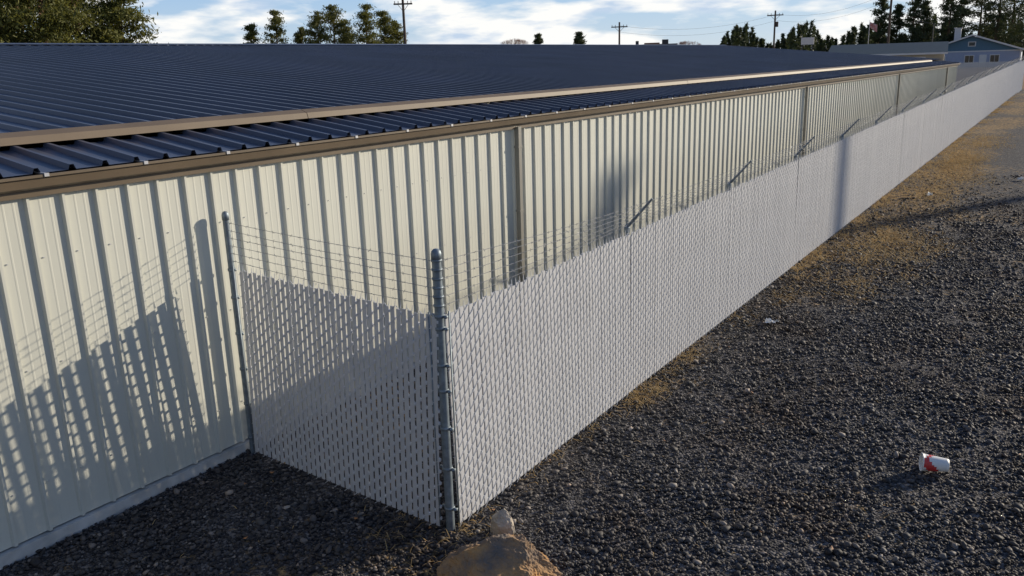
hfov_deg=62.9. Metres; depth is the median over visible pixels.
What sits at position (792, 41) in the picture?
distant treeline
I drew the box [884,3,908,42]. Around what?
conifer tree
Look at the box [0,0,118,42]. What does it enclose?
pine tree
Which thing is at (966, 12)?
conifer tree
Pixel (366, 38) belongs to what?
pine tree
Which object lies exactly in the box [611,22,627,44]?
utility pole
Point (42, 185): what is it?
gutter
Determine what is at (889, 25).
utility pole
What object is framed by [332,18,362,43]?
pine tree
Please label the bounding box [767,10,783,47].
utility pole
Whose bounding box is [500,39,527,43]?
bare tree
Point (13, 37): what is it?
pine tree
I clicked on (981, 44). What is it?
gables
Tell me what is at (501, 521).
pale stone
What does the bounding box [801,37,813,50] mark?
roadside sign
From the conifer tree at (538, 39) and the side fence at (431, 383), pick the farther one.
the conifer tree at (538, 39)
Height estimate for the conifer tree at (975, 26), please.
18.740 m
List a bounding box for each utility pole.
[393,0,411,43]
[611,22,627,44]
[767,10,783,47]
[887,0,892,42]
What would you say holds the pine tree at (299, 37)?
on the ground at (1008, 117)
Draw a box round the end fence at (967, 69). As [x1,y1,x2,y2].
[955,60,1019,88]
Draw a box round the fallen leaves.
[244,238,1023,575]
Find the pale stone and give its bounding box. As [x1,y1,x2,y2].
[490,508,514,535]
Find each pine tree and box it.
[0,0,48,42]
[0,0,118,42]
[0,1,86,42]
[28,0,158,42]
[76,0,161,42]
[241,22,263,43]
[259,9,293,43]
[290,27,308,43]
[302,10,342,43]
[320,4,356,43]
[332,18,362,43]
[343,2,385,43]
[373,10,401,43]
[388,20,408,43]
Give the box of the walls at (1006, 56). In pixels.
[944,49,1022,66]
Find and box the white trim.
[944,34,1023,66]
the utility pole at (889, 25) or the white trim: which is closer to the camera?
the utility pole at (889, 25)
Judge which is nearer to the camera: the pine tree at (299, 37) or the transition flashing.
the transition flashing
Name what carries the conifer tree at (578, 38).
on the ground at (1008, 117)
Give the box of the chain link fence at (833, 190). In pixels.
[431,56,1023,532]
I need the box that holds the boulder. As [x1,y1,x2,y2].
[436,533,562,575]
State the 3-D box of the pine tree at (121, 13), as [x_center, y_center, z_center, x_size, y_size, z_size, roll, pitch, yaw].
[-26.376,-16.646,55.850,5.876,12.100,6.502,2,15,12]
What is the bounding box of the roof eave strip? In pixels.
[0,60,958,176]
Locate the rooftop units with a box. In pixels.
[636,39,676,44]
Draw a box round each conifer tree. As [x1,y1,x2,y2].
[532,33,543,43]
[573,31,586,43]
[864,0,894,43]
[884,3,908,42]
[895,0,929,42]
[910,0,937,41]
[932,0,967,41]
[943,0,974,40]
[962,0,1004,42]
[974,0,1022,43]
[982,0,1023,47]
[998,0,1023,59]
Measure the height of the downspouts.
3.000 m
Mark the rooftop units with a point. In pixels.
(664, 41)
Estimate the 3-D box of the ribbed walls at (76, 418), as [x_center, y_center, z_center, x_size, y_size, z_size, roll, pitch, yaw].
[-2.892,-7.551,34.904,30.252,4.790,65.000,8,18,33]
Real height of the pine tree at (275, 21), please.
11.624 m
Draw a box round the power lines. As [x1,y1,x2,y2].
[622,0,887,35]
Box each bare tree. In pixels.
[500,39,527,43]
[676,41,700,44]
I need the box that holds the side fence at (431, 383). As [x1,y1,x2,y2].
[221,211,441,525]
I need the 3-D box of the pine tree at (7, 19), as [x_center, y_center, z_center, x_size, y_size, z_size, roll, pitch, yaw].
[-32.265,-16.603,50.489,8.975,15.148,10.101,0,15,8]
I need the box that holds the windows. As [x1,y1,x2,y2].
[944,42,998,62]
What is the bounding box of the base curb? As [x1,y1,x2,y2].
[0,320,504,569]
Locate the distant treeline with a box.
[719,12,1022,51]
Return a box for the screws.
[6,141,622,495]
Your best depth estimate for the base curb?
8.12 m
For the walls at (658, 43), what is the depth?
131.76 m
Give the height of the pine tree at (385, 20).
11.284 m
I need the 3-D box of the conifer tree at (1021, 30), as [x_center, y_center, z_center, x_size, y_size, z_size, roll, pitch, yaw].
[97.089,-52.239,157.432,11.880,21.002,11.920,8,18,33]
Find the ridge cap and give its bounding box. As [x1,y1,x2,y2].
[0,43,607,44]
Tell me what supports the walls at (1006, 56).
on the ground at (1008, 117)
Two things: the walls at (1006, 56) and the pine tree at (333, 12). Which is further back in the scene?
the walls at (1006, 56)
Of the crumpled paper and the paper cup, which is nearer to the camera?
the paper cup
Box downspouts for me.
[514,67,948,313]
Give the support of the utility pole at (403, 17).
on the ground at (1008, 117)
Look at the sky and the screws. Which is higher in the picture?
the sky
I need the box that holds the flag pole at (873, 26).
[868,22,876,42]
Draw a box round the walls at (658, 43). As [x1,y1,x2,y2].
[644,42,659,44]
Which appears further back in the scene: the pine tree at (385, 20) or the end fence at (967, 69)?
the pine tree at (385, 20)
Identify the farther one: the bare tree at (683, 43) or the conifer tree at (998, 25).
the conifer tree at (998, 25)
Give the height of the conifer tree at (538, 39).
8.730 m
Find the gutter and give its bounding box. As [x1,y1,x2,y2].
[0,63,959,201]
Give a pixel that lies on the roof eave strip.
(15, 160)
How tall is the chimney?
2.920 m
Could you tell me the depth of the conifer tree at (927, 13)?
158.91 m
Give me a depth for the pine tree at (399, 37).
115.20 m
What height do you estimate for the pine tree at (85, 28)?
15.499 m
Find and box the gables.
[948,36,1017,50]
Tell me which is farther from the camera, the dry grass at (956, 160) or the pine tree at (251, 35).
the pine tree at (251, 35)
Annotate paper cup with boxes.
[919,453,949,471]
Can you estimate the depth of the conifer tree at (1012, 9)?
165.06 m
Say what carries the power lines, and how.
attached to the utility pole at (889, 25)
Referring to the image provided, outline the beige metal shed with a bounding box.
[828,41,948,60]
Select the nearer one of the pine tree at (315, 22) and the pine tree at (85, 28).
the pine tree at (85, 28)
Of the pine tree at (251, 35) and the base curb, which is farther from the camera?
the pine tree at (251, 35)
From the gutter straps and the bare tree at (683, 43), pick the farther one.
the bare tree at (683, 43)
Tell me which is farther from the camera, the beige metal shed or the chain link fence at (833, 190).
the beige metal shed
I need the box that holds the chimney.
[954,28,962,39]
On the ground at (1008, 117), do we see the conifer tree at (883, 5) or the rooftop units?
the conifer tree at (883, 5)
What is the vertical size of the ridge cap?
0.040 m
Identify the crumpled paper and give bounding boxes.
[763,318,778,323]
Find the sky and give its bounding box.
[25,0,1022,48]
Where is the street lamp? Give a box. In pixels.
[916,21,933,41]
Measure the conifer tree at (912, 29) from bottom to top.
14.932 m
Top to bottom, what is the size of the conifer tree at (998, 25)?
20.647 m
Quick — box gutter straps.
[34,63,958,176]
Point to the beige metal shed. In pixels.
(937, 50)
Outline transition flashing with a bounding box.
[0,60,931,145]
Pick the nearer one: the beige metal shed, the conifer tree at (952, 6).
the beige metal shed
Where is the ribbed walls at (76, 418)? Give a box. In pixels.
[0,62,956,551]
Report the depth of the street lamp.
96.60 m
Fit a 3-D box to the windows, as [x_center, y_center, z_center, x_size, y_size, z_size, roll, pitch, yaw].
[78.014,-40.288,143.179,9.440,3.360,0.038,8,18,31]
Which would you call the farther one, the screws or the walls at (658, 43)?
the walls at (658, 43)
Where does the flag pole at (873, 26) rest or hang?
on the ground at (1008, 117)
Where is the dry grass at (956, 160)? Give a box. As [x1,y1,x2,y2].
[142,96,1023,575]
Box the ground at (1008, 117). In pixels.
[0,67,1023,575]

